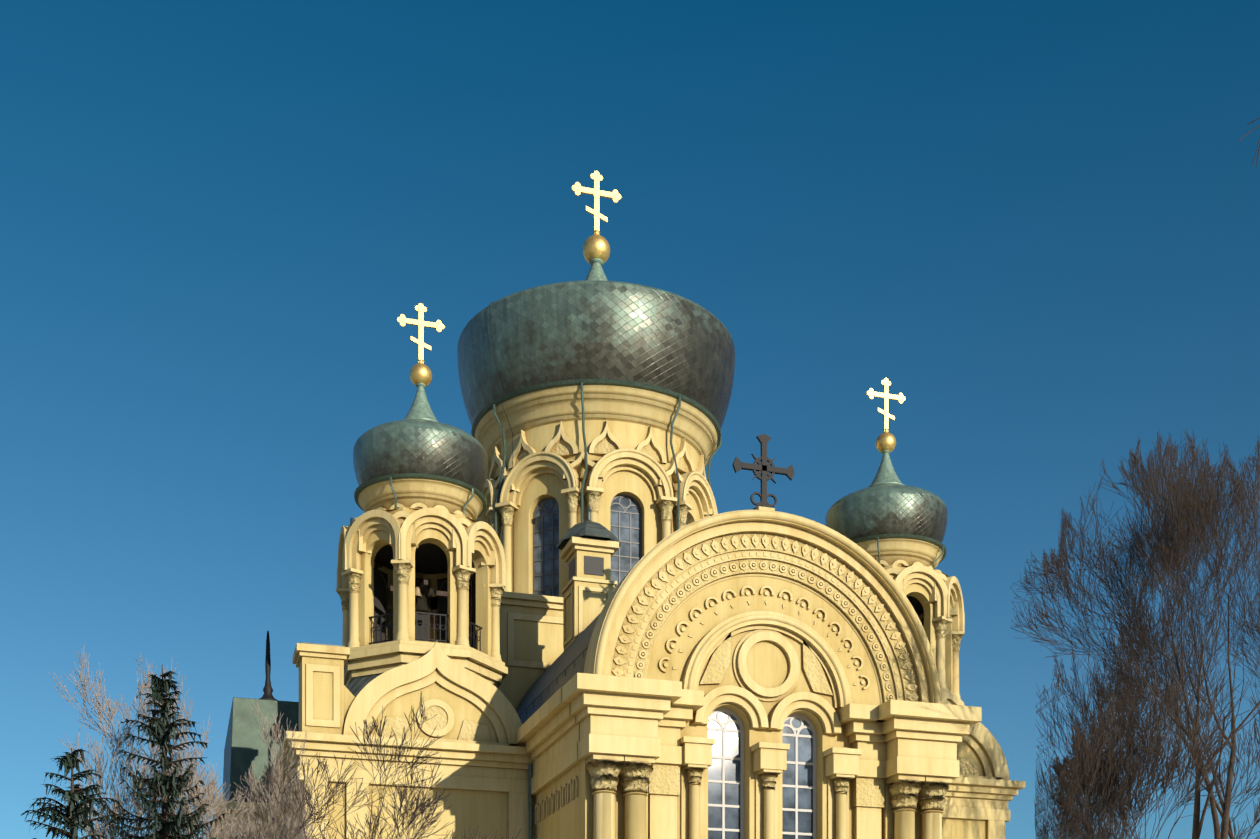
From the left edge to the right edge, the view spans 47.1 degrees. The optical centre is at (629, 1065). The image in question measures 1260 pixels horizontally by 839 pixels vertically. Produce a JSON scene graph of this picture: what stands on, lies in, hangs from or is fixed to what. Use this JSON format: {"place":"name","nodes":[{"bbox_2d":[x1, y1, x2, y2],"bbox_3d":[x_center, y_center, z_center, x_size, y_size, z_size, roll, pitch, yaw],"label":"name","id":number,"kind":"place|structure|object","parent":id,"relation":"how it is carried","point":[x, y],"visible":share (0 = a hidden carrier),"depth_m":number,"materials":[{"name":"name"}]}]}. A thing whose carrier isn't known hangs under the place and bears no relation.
{"place":"outdoors","nodes":[
{"label":"outdoors","id":0,"kind":"place"},
{"bbox_2d":[0,0,1259,838],"label":"sky","id":1,"kind":"structure","parent":0,"point":[1037,221],"materials":[{"name":"blue"}]},
{"bbox_2d":[1238,117,1259,165],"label":"tree branches","id":2,"kind":"object","parent":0,"point":[1258,142],"visible":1,"depth_m":8.73,"materials":[{"name":"brown plant"}]},
{"label":"ground","id":3,"kind":"structure","parent":0,"visible":0},
{"bbox_2d":[21,748,127,838],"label":"spruce","id":4,"kind":"object","parent":3,"relation":"on","point":[75,793],"visible":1,"depth_m":26.19,"materials":[{"name":"green plant"}]},
{"bbox_2d":[48,645,247,838],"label":"birch tree","id":5,"kind":"object","parent":3,"relation":"on","point":[210,800],"visible":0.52,"depth_m":31.18,"materials":[{"name":"grey plant"}]},
{"bbox_2d":[95,664,226,838],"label":"spruce","id":6,"kind":"object","parent":3,"relation":"on","point":[165,785],"visible":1,"depth_m":29.32,"materials":[{"name":"green plant"}]},
{"bbox_2d":[210,631,298,838],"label":"spire roof","id":7,"kind":"structure","parent":3,"relation":"on","point":[245,748],"depth_m":44.76,"materials":[{"name":"paint"}]},
{"bbox_2d":[203,697,313,838],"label":"birch tree","id":8,"kind":"object","parent":3,"relation":"on","point":[274,810],"visible":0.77,"depth_m":35.89,"materials":[{"name":"brown plant"}]},
{"bbox_2d":[242,752,394,838],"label":"tree","id":9,"kind":"object","parent":3,"relation":"on","point":[309,800],"visible":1,"depth_m":31.29,"materials":[{"name":"brown plant"}]},
{"bbox_2d":[270,641,533,838],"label":"facade","id":10,"kind":"structure","parent":3,"relation":"on","point":[484,757],"depth_m":39.50,"materials":[{"name":"paint"}]},
{"bbox_2d":[336,473,507,697],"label":"bell tower","id":11,"kind":"structure","parent":10,"relation":"on","point":[421,567],"depth_m":41.06,"materials":[{"name":"paint"}]},
{"bbox_2d":[353,303,487,491],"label":"onion dome","id":12,"kind":"structure","parent":11,"relation":"on","point":[419,438],"depth_m":41.12,"materials":[{"name":"grey metal"}]},
{"bbox_2d":[312,691,537,838],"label":"tree","id":13,"kind":"object","parent":3,"relation":"on","point":[420,807],"visible":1,"depth_m":31.75,"materials":[{"name":"brown plant"}]},
{"bbox_2d":[516,510,981,838],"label":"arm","id":14,"kind":"object","parent":3,"relation":"on","point":[754,674],"visible":1,"depth_m":37.25},
{"bbox_2d":[344,263,592,838],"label":"roof fittings","id":15,"kind":"object","parent":14,"relation":"on","point":[529,789],"visible":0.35,"depth_m":40.31,"materials":[{"name":"metal"}]},
{"bbox_2d":[557,506,620,650],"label":"roof vent lantern","id":16,"kind":"object","parent":14,"relation":"on","point":[588,548],"visible":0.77,"depth_m":42.58,"materials":[{"name":"paint"}]},
{"bbox_2d":[471,379,721,709],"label":"drum","id":17,"kind":"object","parent":14,"relation":"on","point":[627,462],"visible":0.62,"depth_m":48.74,"materials":[{"name":"paint"}]},
{"bbox_2d":[457,171,734,428],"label":"onion dome","id":18,"kind":"structure","parent":17,"relation":"on","point":[596,324],"depth_m":48.07,"materials":[{"name":"grey metal"}]},
{"bbox_2d":[732,434,794,510],"bbox_3d":[3.470,-15.195,37.458,1.720,2.340,0.400,0,0,-18],"label":"gable iron cross","id":19,"kind":"object","parent":14,"relation":"on","point":[764,468],"visible":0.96,"depth_m":37.41,"materials":[{"name":"paint"}]},
{"bbox_2d":[941,693,1025,838],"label":"church wall","id":20,"kind":"structure","parent":3,"relation":"on","point":[983,789],"depth_m":44.75,"materials":[{"name":"paint"}]},
{"bbox_2d":[851,534,964,705],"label":"tower","id":21,"kind":"structure","parent":20,"relation":"on","point":[908,563],"depth_m":45.58,"materials":[{"name":"paint"}]},
{"bbox_2d":[825,378,947,542],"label":"onion dome","id":22,"kind":"structure","parent":21,"relation":"on","point":[886,501],"depth_m":45.72,"materials":[{"name":"grey metal"}]},
{"bbox_2d":[1034,615,1219,838],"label":"tree","id":23,"kind":"object","parent":3,"relation":"on","point":[1099,704],"visible":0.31,"depth_m":45.51,"materials":[{"name":"brown plant"}]},
{"bbox_2d":[1010,429,1259,838],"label":"tree","id":24,"kind":"object","parent":3,"relation":"on","point":[1199,511],"visible":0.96,"depth_m":35.42,"materials":[{"name":"brown plant"}]},
{"bbox_2d":[1048,662,1259,838],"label":"tree","id":25,"kind":"object","parent":3,"relation":"on","point":[1080,781],"visible":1,"depth_m":26.02,"materials":[{"name":"brown plant"}]}
]}

